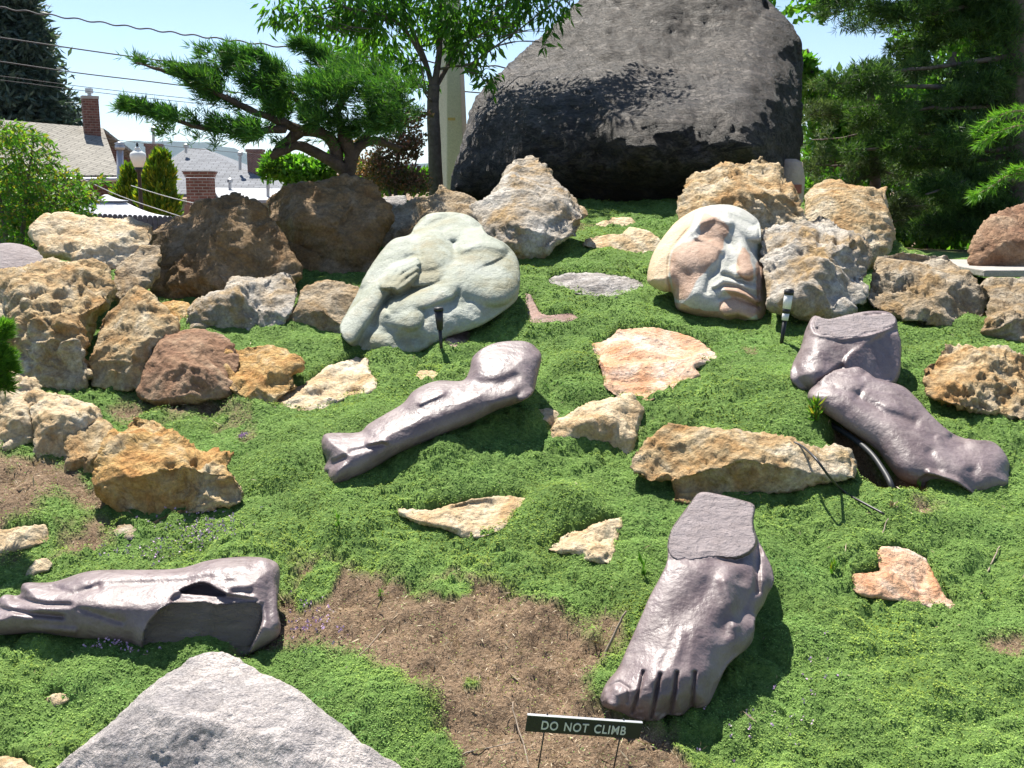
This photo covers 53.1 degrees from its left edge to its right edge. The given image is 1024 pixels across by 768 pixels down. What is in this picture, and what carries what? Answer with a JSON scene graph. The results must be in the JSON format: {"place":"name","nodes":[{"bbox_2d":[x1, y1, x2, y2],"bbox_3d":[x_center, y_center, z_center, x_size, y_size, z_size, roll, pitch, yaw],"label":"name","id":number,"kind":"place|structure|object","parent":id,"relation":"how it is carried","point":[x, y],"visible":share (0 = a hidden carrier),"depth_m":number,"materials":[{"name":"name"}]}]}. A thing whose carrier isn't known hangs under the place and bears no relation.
{"place":"outdoors","nodes":[
{"label":"outdoors","id":0,"kind":"place"},
{"bbox_2d":[1,80,344,117],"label":"overhead cable","id":1,"kind":"object","parent":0,"point":[108,93],"visible":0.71,"depth_m":26.07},
{"bbox_2d":[1,76,345,113],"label":"overhead cable","id":2,"kind":"object","parent":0,"point":[109,89],"visible":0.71,"depth_m":26.05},
{"bbox_2d":[0,61,364,107],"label":"overhead cable","id":3,"kind":"object","parent":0,"point":[109,76],"visible":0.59,"depth_m":25.02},
{"bbox_2d":[105,138,259,154],"bbox_3d":[-8.874,-6.742,29.257,5.613,0.569,0.014,0,11,0],"label":"overhead cable","id":4,"kind":"object","parent":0,"point":[181,147],"visible":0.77,"depth_m":29.25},
{"bbox_2d":[0,37,479,92],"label":"overhead cable","id":5,"kind":"object","parent":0,"point":[112,53],"visible":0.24,"depth_m":23.95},
{"bbox_2d":[0,6,505,68],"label":"overhead cable","id":6,"kind":"object","parent":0,"point":[174,31],"visible":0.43,"depth_m":22.91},
{"bbox_2d":[123,141,803,167],"bbox_3d":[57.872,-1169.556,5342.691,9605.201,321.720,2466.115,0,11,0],"label":"hills","id":7,"kind":"structure","parent":0,"point":[178,149],"depth_m":4983.91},
{"bbox_2d":[0,192,1023,767],"bbox_3d":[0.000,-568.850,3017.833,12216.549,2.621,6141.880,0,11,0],"label":"ground","id":8,"kind":"structure","parent":0,"point":[554,628],"depth_m":3.74,"materials":[{"name":"plant"}]},
{"bbox_2d":[0,315,24,397],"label":"young conifer","id":9,"kind":"object","parent":8,"relation":"on","point":[9,358],"visible":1,"depth_m":3.94,"materials":[{"name":"green plant"}]},
{"bbox_2d":[0,756,33,767],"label":"stone","id":10,"kind":"object","parent":8,"relation":"on","point":[9,762],"visible":1,"depth_m":2.87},
{"bbox_2d":[0,375,41,451],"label":"rock","id":11,"kind":"object","parent":8,"relation":"on","point":[16,427],"visible":0.84,"depth_m":4.60,"materials":[{"name":"beige stone"}]},
{"bbox_2d":[0,243,42,267],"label":"carved stone","id":12,"kind":"object","parent":8,"relation":"on","point":[15,255],"visible":0.45,"depth_m":6.63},
{"bbox_2d":[0,524,48,553],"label":"stone","id":13,"kind":"object","parent":8,"relation":"on","point":[18,538],"visible":1,"depth_m":3.87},
{"bbox_2d":[25,558,52,575],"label":"stone","id":14,"kind":"object","parent":8,"relation":"on","point":[42,565],"visible":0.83,"depth_m":3.71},
{"bbox_2d":[0,159,89,245],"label":"dark shrub","id":15,"kind":"object","parent":8,"relation":"on","point":[28,217],"visible":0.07,"depth_m":8.48,"materials":[{"name":"green plant"}]},
{"bbox_2d":[0,0,106,130],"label":"spruce tree","id":16,"kind":"object","parent":8,"relation":"on","point":[31,102],"visible":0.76,"depth_m":42.35,"materials":[{"name":"green plant"}]},
{"bbox_2d":[46,693,68,705],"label":"stone","id":17,"kind":"object","parent":8,"relation":"on","point":[56,699],"visible":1,"depth_m":3.10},
{"bbox_2d":[0,116,116,249],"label":"leafy shrub","id":18,"kind":"object","parent":8,"relation":"on","point":[19,212],"visible":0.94,"depth_m":7.58,"materials":[{"name":"green plant"}]},
{"bbox_2d":[0,257,117,391],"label":"rock","id":19,"kind":"object","parent":8,"relation":"on","point":[55,308],"visible":0.85,"depth_m":5.28,"materials":[{"name":"stone"}]},
{"bbox_2d":[113,244,161,303],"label":"rock","id":20,"kind":"object","parent":19,"relation":"on","point":[141,267],"visible":0.83,"depth_m":5.82,"materials":[{"name":"grey stone"}]},
{"bbox_2d":[28,211,152,269],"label":"rock","id":21,"kind":"object","parent":20,"relation":"on","point":[112,243],"visible":0.83,"depth_m":6.08,"materials":[{"name":"beige stone"}]},
{"bbox_2d":[24,389,102,463],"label":"rock","id":22,"kind":"object","parent":8,"relation":"on","point":[55,417],"visible":0.88,"depth_m":4.51,"materials":[{"name":"beige stone"}]},
{"bbox_2d":[0,88,153,230],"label":"house","id":23,"kind":"structure","parent":8,"relation":"on","point":[87,148],"depth_m":33.88,"materials":[{"name":"beige"}]},
{"bbox_2d":[63,416,112,472],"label":"rock","id":24,"kind":"object","parent":8,"relation":"on","point":[81,447],"visible":0.66,"depth_m":4.42,"materials":[{"name":"stone"}]},
{"bbox_2d":[0,213,175,248],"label":"picket fence","id":25,"kind":"object","parent":8,"relation":"on","point":[154,221],"visible":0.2,"depth_m":12.34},
{"bbox_2d":[114,141,124,180],"bbox_3d":[-11.212,-4.970,29.592,0.336,3.978,0.304,0,11,0],"label":"flue pipe","id":26,"kind":"object","parent":8,"relation":"on","point":[119,147],"visible":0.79,"depth_m":29.22,"materials":[{"name":"metal"}]},
{"bbox_2d":[80,194,167,217],"bbox_3d":[-6.511,-1.982,17.130,2.080,2.335,1.641,0,11,0],"label":"gazebo","id":27,"kind":"object","parent":8,"relation":"on","point":[113,205],"visible":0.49,"depth_m":16.69,"materials":[{"name":"white fabric"}]},
{"bbox_2d":[113,524,136,539],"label":"stone","id":28,"kind":"object","parent":8,"relation":"on","point":[121,528],"visible":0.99,"depth_m":3.91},
{"bbox_2d":[108,160,149,211],"bbox_3d":[-9.024,-4.467,24.215,1.255,1.640,0.851,0,11,0],"label":"arborvitae","id":29,"kind":"object","parent":8,"relation":"on","point":[127,176],"visible":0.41,"depth_m":23.95,"materials":[{"name":"green plant"}]},
{"bbox_2d":[84,179,178,215],"bbox_3d":[-5.035,-2.488,13.778,1.642,0.644,0.011,0,11,0],"label":"guy rope","id":30,"kind":"object","parent":8,"relation":"on","point":[135,201],"visible":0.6,"depth_m":13.78,"materials":[{"name":"white plastic"}]},
{"bbox_2d":[88,285,180,391],"bbox_3d":[-1.920,-0.244,5.253,0.431,0.493,0.503,0,11,0],"label":"rock","id":31,"kind":"object","parent":8,"relation":"on","point":[138,323],"visible":0.9,"depth_m":5.18,"materials":[{"name":"stone"}]},
{"bbox_2d":[130,142,145,209],"bbox_3d":[-7.492,-3.090,20.788,0.314,3.552,0.314,0,11,0],"label":"street lamp","id":32,"kind":"object","parent":8,"relation":"on","point":[137,157],"visible":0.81,"depth_m":20.47,"materials":[{"name":"white plastic"}]},
{"bbox_2d":[0,557,280,655],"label":"foot carving","id":33,"kind":"object","parent":8,"relation":"on","point":[232,601],"visible":0.96,"depth_m":3.33},
{"bbox_2d":[131,145,183,217],"bbox_3d":[-8.152,-4.557,23.553,1.241,1.863,0.914,0,11,0],"label":"arborvitae","id":34,"kind":"object","parent":8,"relation":"on","point":[159,173],"visible":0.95,"depth_m":23.35,"materials":[{"name":"green plant"}]},
{"bbox_2d":[131,185,191,202],"bbox_3d":[-4.426,-2.479,13.779,1.380,0.387,0.011,0,11,0],"label":"guy rope","id":35,"kind":"object","parent":8,"relation":"on","point":[160,194],"visible":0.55,"depth_m":13.76,"materials":[{"name":"white plastic"}]},
{"bbox_2d":[91,417,243,523],"bbox_3d":[-1.415,0.373,4.171,0.710,0.354,0.445,5,12,25],"label":"rock","id":36,"kind":"object","parent":8,"relation":"on","point":[144,466],"visible":0.94,"depth_m":4.08,"materials":[{"name":"orange stone"}]},
{"bbox_2d":[162,300,189,321],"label":"stone","id":37,"kind":"object","parent":8,"relation":"on","point":[178,309],"visible":0.52,"depth_m":5.92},
{"bbox_2d":[136,328,238,405],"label":"rock","id":38,"kind":"object","parent":8,"relation":"on","point":[185,366],"visible":0.98,"depth_m":4.97,"materials":[{"name":"red stone"}]},
{"bbox_2d":[182,171,217,214],"bbox_3d":[-4.476,-1.691,14.946,0.879,2.773,0.800,0,11,0],"label":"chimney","id":39,"kind":"object","parent":8,"relation":"on","point":[199,188],"visible":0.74,"depth_m":14.57,"materials":[{"name":"red brick"}]},
{"bbox_2d":[144,126,282,216],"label":"house","id":40,"kind":"structure","parent":8,"relation":"on","point":[233,175],"depth_m":42.24,"materials":[{"name":"grey"}]},
{"bbox_2d":[149,192,302,298],"bbox_3d":[-1.781,-0.831,6.352,0.988,0.711,0.663,0,11,0],"label":"rock","id":41,"kind":"object","parent":8,"relation":"on","point":[210,244],"visible":0.81,"depth_m":6.27,"materials":[{"name":"brown stone"}]},
{"bbox_2d":[56,652,400,767],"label":"boulder","id":42,"kind":"object","parent":8,"relation":"on","point":[215,710],"visible":1,"depth_m":2.83,"materials":[{"name":"grey stone"}]},
{"bbox_2d":[185,272,296,330],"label":"rock","id":43,"kind":"object","parent":8,"relation":"on","point":[248,303],"visible":0.92,"depth_m":5.80,"materials":[{"name":"grey stone"}]},
{"bbox_2d":[224,344,304,404],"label":"rock","id":44,"kind":"object","parent":8,"relation":"on","point":[266,373],"visible":0.93,"depth_m":5.03,"materials":[{"name":"orange stone"}]},
{"bbox_2d":[105,30,428,175],"bbox_3d":[-1.591,-1.916,7.061,2.284,1.138,1.085,-4,11,-19],"label":"juniper tree","id":45,"kind":"object","parent":8,"relation":"on","point":[272,85],"visible":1,"depth_m":6.87,"materials":[{"name":"green plant"}]},
{"bbox_2d":[255,148,362,187],"bbox_3d":[-2.706,-2.772,13.740,1.495,0.873,0.724,0,11,0],"label":"shrub","id":46,"kind":"object","parent":8,"relation":"on","point":[289,168],"visible":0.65,"depth_m":13.54,"materials":[{"name":"green plant"}]},
{"bbox_2d":[286,280,358,332],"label":"rock","id":47,"kind":"object","parent":8,"relation":"on","point":[323,305],"visible":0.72,"depth_m":5.83,"materials":[{"name":"grey stone"}]},
{"bbox_2d":[273,357,376,410],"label":"rock","id":48,"kind":"object","parent":8,"relation":"on","point":[338,379],"visible":0.93,"depth_m":5.07,"materials":[{"name":"beige stone"}]},
{"bbox_2d":[266,173,394,273],"bbox_3d":[-1.223,-1.010,6.869,0.874,0.800,0.576,0,11,0],"label":"rock","id":49,"kind":"object","parent":8,"relation":"on","point":[342,223],"visible":0.78,"depth_m":6.73,"materials":[{"name":"brown stone"}]},
{"bbox_2d":[333,506,339,526],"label":"weed","id":50,"kind":"object","parent":8,"relation":"on","point":[338,516],"visible":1,"depth_m":3.89,"materials":[{"name":"green plant"}]},
{"bbox_2d":[359,628,384,654],"bbox_3d":[-0.465,0.844,3.298,0.010,0.045,0.282,4,12,22],"label":"twig","id":51,"kind":"object","parent":8,"relation":"on","point":[372,642],"visible":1,"depth_m":3.33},
{"bbox_2d":[337,104,434,195],"bbox_3d":[-1.163,-2.082,9.333,0.933,0.980,0.583,0,11,0],"label":"barberry shrub","id":52,"kind":"object","parent":8,"relation":"on","point":[380,175],"visible":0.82,"depth_m":9.23,"materials":[{"name":"brown plant"}]},
{"bbox_2d":[360,159,429,197],"bbox_3d":[-5.101,-7.852,39.224,6.388,1.645,1.913,0,11,0],"label":"bush","id":53,"kind":"object","parent":8,"relation":"on","point":[399,192],"visible":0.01,"depth_m":39.06,"materials":[{"name":"green plant"}]},
{"bbox_2d":[383,195,406,209],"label":"stone","id":54,"kind":"object","parent":8,"relation":"on","point":[395,201],"visible":0.46,"depth_m":7.55,"materials":[{"name":"grey stone"}]},
{"bbox_2d":[247,0,583,195],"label":"leafy tree","id":55,"kind":"object","parent":8,"relation":"on","point":[453,33],"visible":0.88,"depth_m":9.56,"materials":[{"name":"green plant"}]},
{"bbox_2d":[416,370,437,379],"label":"stone","id":56,"kind":"object","parent":8,"relation":"on","point":[424,372],"visible":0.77,"depth_m":5.26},
{"bbox_2d":[381,184,476,246],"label":"rock","id":57,"kind":"object","parent":8,"relation":"on","point":[410,214],"visible":0.32,"depth_m":7.17,"materials":[{"name":"brown stone"}]},
{"bbox_2d":[340,212,519,351],"bbox_3d":[-0.454,-0.628,6.069,1.008,0.744,1.384,0,11,0],"label":"torso carving","id":58,"kind":"object","parent":8,"relation":"on","point":[462,270],"visible":0.96,"depth_m":5.76,"materials":[{"name":"stone"}]},
{"bbox_2d":[321,341,541,482],"bbox_3d":[-0.300,0.117,4.530,1.170,0.502,0.483,-8,13,-36],"label":"leg carving","id":59,"kind":"object","parent":8,"relation":"on","point":[500,375],"visible":1,"depth_m":4.42},
{"bbox_2d":[434,307,443,348],"bbox_3d":[-0.390,-0.282,5.468,0.054,0.257,0.055,0,11,0],"label":"path light","id":60,"kind":"object","parent":8,"relation":"on","point":[438,311],"visible":0.9,"depth_m":5.44,"materials":[{"name":"black plastic"}]},
{"bbox_2d":[439,0,466,189],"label":"obelisk","id":61,"kind":"object","parent":8,"relation":"on","point":[452,110],"visible":0.35,"depth_m":11.53,"materials":[{"name":"stone"}]},
{"bbox_2d":[444,331,469,346],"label":"stone","id":62,"kind":"object","parent":8,"relation":"on","point":[455,338],"visible":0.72,"depth_m":5.67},
{"bbox_2d":[398,495,524,537],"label":"stone","id":63,"kind":"object","parent":8,"relation":"on","point":[464,519],"visible":0.97,"depth_m":3.98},
{"bbox_2d":[82,432,841,761],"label":"thyme flowers","id":64,"kind":"object","parent":8,"relation":"on","point":[300,600],"visible":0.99,"depth_m":3.57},
{"bbox_2d":[463,741,514,754],"bbox_3d":[-0.109,1.039,2.859,0.240,0.064,0.012,-2,11,-12],"label":"twig","id":65,"kind":"object","parent":8,"relation":"on","point":[488,747],"visible":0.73,"depth_m":2.87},
{"bbox_2d":[0,198,1023,767],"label":"creeping thyme","id":66,"kind":"object","parent":8,"relation":"on","point":[770,664],"visible":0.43,"depth_m":3.72,"materials":[{"name":"green plant"}]},
{"bbox_2d":[0,223,1023,767],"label":"dry stalks","id":67,"kind":"object","parent":8,"relation":"on","point":[456,637],"visible":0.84,"depth_m":3.32,"materials":[{"name":"plant"}]},
{"bbox_2d":[512,702,528,763],"bbox_3d":[0.040,1.036,2.848,0.014,0.141,0.371,-2,11,-11],"label":"twig","id":68,"kind":"object","parent":8,"relation":"on","point":[520,733],"visible":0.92,"depth_m":2.93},
{"bbox_2d":[469,155,587,258],"bbox_3d":[0.058,-1.236,7.230,0.817,0.782,1.044,-6,12,-28],"label":"rock","id":69,"kind":"object","parent":8,"relation":"on","point":[529,207],"visible":0.88,"depth_m":7.00,"materials":[{"name":"grey stone"}]},
{"bbox_2d":[539,408,558,427],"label":"stone","id":70,"kind":"object","parent":8,"relation":"on","point":[550,415],"visible":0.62,"depth_m":4.70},
{"bbox_2d":[525,294,577,322],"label":"stone","id":71,"kind":"object","parent":8,"relation":"on","point":[534,313],"visible":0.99,"depth_m":5.88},
{"bbox_2d":[525,713,642,767],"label":"sign","id":72,"kind":"object","parent":8,"relation":"on","point":[574,725],"visible":1,"depth_m":2.74,"materials":[{"name":"metal"}]},
{"bbox_2d":[548,517,622,563],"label":"stone","id":73,"kind":"object","parent":8,"relation":"on","point":[593,543],"visible":0.99,"depth_m":3.82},
{"bbox_2d":[549,272,642,297],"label":"stone","id":74,"kind":"object","parent":8,"relation":"on","point":[596,283],"visible":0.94,"depth_m":6.37,"materials":[{"name":"grey stone"}]},
{"bbox_2d":[550,392,644,453],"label":"rock","id":75,"kind":"object","parent":8,"relation":"on","point":[615,422],"visible":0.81,"depth_m":4.54,"materials":[{"name":"beige stone"}]},
{"bbox_2d":[604,611,626,655],"bbox_3d":[0.326,0.823,3.314,0.098,0.174,0.017,-6,12,-28],"label":"twig","id":76,"kind":"object","parent":8,"relation":"on","point":[612,638],"visible":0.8,"depth_m":3.31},
{"bbox_2d":[596,217,635,226],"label":"stone","id":77,"kind":"object","parent":8,"relation":"on","point":[622,221],"visible":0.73,"depth_m":7.72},
{"bbox_2d":[583,227,660,252],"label":"stone","id":78,"kind":"object","parent":8,"relation":"on","point":[634,239],"visible":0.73,"depth_m":7.12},
{"bbox_2d":[450,0,803,201],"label":"boulder","id":79,"kind":"object","parent":8,"relation":"on","point":[624,100],"visible":0.79,"depth_m":9.15,"materials":[{"name":"stone"}]},
{"bbox_2d":[638,550,646,575],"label":"weed","id":80,"kind":"object","parent":8,"relation":"on","point":[643,570],"visible":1,"depth_m":3.60,"materials":[{"name":"green plant"}]},
{"bbox_2d":[592,327,716,400],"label":"rock","id":81,"kind":"object","parent":8,"relation":"on","point":[651,358],"visible":0.95,"depth_m":5.34,"materials":[{"name":"beige stone"}]},
{"bbox_2d":[600,492,773,720],"bbox_3d":[0.613,0.705,3.290,0.377,0.475,0.952,6,12,27],"label":"foot carving","id":82,"kind":"object","parent":8,"relation":"on","point":[692,638],"visible":1,"depth_m":3.15},
{"bbox_2d":[647,204,766,320],"bbox_3d":[1.193,-0.751,6.245,0.760,0.666,0.968,0,11,0],"label":"face carving","id":83,"kind":"object","parent":8,"relation":"on","point":[705,261],"visible":0.99,"depth_m":6.04,"materials":[{"name":"stone"}]},
{"bbox_2d":[676,156,807,236],"bbox_3d":[1.511,-1.259,6.932,0.862,0.584,0.956,0,11,0],"label":"rock","id":84,"kind":"object","parent":8,"relation":"on","point":[763,192],"visible":0.68,"depth_m":6.76,"materials":[{"name":"stone"}]},
{"bbox_2d":[630,423,856,503],"bbox_3d":[0.964,0.319,4.264,0.960,0.267,0.402,0,11,0],"label":"rock","id":85,"kind":"object","parent":8,"relation":"on","point":[690,463],"visible":0.97,"depth_m":4.16,"materials":[{"name":"stone"}]},
{"bbox_2d":[793,441,884,514],"bbox_3d":[1.292,0.368,4.065,0.277,0.213,0.328,0,11,0],"label":"cable","id":86,"kind":"object","parent":85,"relation":"on","point":[833,481],"visible":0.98,"depth_m":3.99,"materials":[{"name":"black plastic"}]},
{"bbox_2d":[780,289,793,343],"bbox_3d":[1.472,-0.343,5.496,0.067,0.338,0.052,0,11,0],"label":"path light","id":87,"kind":"object","parent":8,"relation":"on","point":[788,298],"visible":0.97,"depth_m":5.47,"materials":[{"name":"black plastic"}]},
{"bbox_2d":[783,159,804,202],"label":"pillar","id":88,"kind":"structure","parent":8,"relation":"on","point":[794,171],"depth_m":8.81,"materials":[{"name":"grey paint"}]},
{"bbox_2d":[803,392,825,420],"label":"weed","id":89,"kind":"object","parent":8,"relation":"on","point":[815,412],"visible":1,"depth_m":4.57,"materials":[{"name":"green plant"}]},
{"bbox_2d":[759,215,871,321],"bbox_3d":[1.813,-0.691,6.115,0.757,0.605,0.952,0,11,0],"label":"rock","id":90,"kind":"object","parent":8,"relation":"on","point":[819,265],"visible":0.94,"depth_m":5.97,"materials":[{"name":"grey stone"}]},
{"bbox_2d":[829,557,839,573],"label":"weed","id":91,"kind":"object","parent":8,"relation":"on","point":[832,564],"visible":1,"depth_m":3.66,"materials":[{"name":"green plant"}]},
{"bbox_2d":[790,311,901,389],"bbox_3d":[1.636,-0.137,5.024,0.640,0.393,0.590,0,11,0],"label":"thigh carving","id":92,"kind":"object","parent":8,"relation":"on","point":[869,342],"visible":0.83,"depth_m":4.89},
{"bbox_2d":[804,179,894,269],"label":"rock","id":93,"kind":"object","parent":8,"relation":"on","point":[861,210],"visible":0.56,"depth_m":7.01,"materials":[{"name":"stone"}]},
{"bbox_2d":[831,422,894,488],"bbox_3d":[1.477,0.255,4.604,0.056,0.275,0.989,-2,11,-10],"label":"hose","id":94,"kind":"object","parent":8,"relation":"on","point":[871,454],"visible":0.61,"depth_m":4.37,"materials":[{"name":"black rubber"}]},
{"bbox_2d":[800,55,944,237],"bbox_3d":[4.269,-2.551,12.147,2.183,2.667,1.669,0,11,0],"label":"pine tree","id":95,"kind":"object","parent":8,"relation":"on","point":[872,171],"visible":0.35,"depth_m":12.13,"materials":[{"name":"green plant"}]},
{"bbox_2d":[769,0,1004,178],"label":"broadleaf tree","id":96,"kind":"object","parent":8,"relation":"on","point":[810,64],"visible":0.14,"depth_m":14.40,"materials":[{"name":"green plant"}]},
{"bbox_2d":[877,186,896,240],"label":"rock","id":97,"kind":"object","parent":8,"relation":"on","point":[884,189],"visible":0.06,"depth_m":7.50,"materials":[{"name":"stone"}]},
{"bbox_2d":[889,500,897,507],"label":"weed","id":98,"kind":"object","parent":8,"relation":"on","point":[892,504],"visible":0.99,"depth_m":3.98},
{"bbox_2d":[852,546,954,608],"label":"rock","id":99,"kind":"object","parent":8,"relation":"on","point":[907,575],"visible":1,"depth_m":3.61,"materials":[{"name":"beige stone"}]},
{"bbox_2d":[801,41,1005,247],"bbox_3d":[8.117,-5.030,18.395,6.917,6.349,2.676,0,11,0],"label":"evergreen tree","id":100,"kind":"object","parent":8,"relation":"on","point":[952,59],"visible":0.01,"depth_m":18.13,"materials":[{"name":"green plant"}]},
{"bbox_2d":[803,153,1005,249],"bbox_3d":[5.476,-2.112,12.700,3.907,1.861,2.592,0,11,0],"label":"hedge shrub","id":101,"kind":"object","parent":8,"relation":"on","point":[956,243],"visible":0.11,"depth_m":13.17,"materials":[{"name":"green plant"}]},
{"bbox_2d":[808,367,1009,492],"bbox_3d":[1.740,0.211,4.521,0.548,0.476,0.890,-10,15,-44],"label":"leg carving","id":102,"kind":"object","parent":8,"relation":"on","point":[906,434],"visible":0.95,"depth_m":4.40},
{"bbox_2d":[804,0,1023,246],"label":"pine tree","id":103,"kind":"object","parent":8,"relation":"on","point":[975,95],"visible":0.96,"depth_m":10.36,"materials":[{"name":"green plant"}]},
{"bbox_2d":[867,252,989,326],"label":"rock","id":104,"kind":"object","parent":8,"relation":"on","point":[936,291],"visible":0.87,"depth_m":5.96,"materials":[{"name":"grey stone"}]},
{"bbox_2d":[922,343,1023,420],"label":"rock","id":105,"kind":"object","parent":8,"relation":"on","point":[986,380],"visible":1,"depth_m":4.81,"materials":[{"name":"stone"}]},
{"bbox_2d":[949,259,1023,276],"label":"slab","id":106,"kind":"structure","parent":8,"relation":"on","point":[999,271],"depth_m":6.30,"materials":[{"name":"grey concrete"}]},
{"bbox_2d":[967,203,1023,265],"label":"boulder","id":107,"kind":"object","parent":106,"relation":"on","point":[997,239],"visible":0.88,"depth_m":6.61,"materials":[{"name":"red stone"}]},
{"bbox_2d":[987,546,999,571],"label":"twig","id":108,"kind":"object","parent":8,"relation":"on","point":[993,558],"visible":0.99,"depth_m":3.75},
{"bbox_2d":[964,102,1023,204],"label":"young pine","id":109,"kind":"object","parent":8,"relation":"on","point":[1013,173],"visible":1,"depth_m":5.15,"materials":[{"name":"green plant"}]},
{"bbox_2d":[980,277,1023,341],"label":"rock","id":110,"kind":"object","parent":8,"relation":"on","point":[1005,313],"visible":0.91,"depth_m":5.72,"materials":[{"name":"grey stone"}]},
{"bbox_2d":[39,0,997,163],"label":"sky","id":111,"kind":"structure","parent":0,"point":[235,19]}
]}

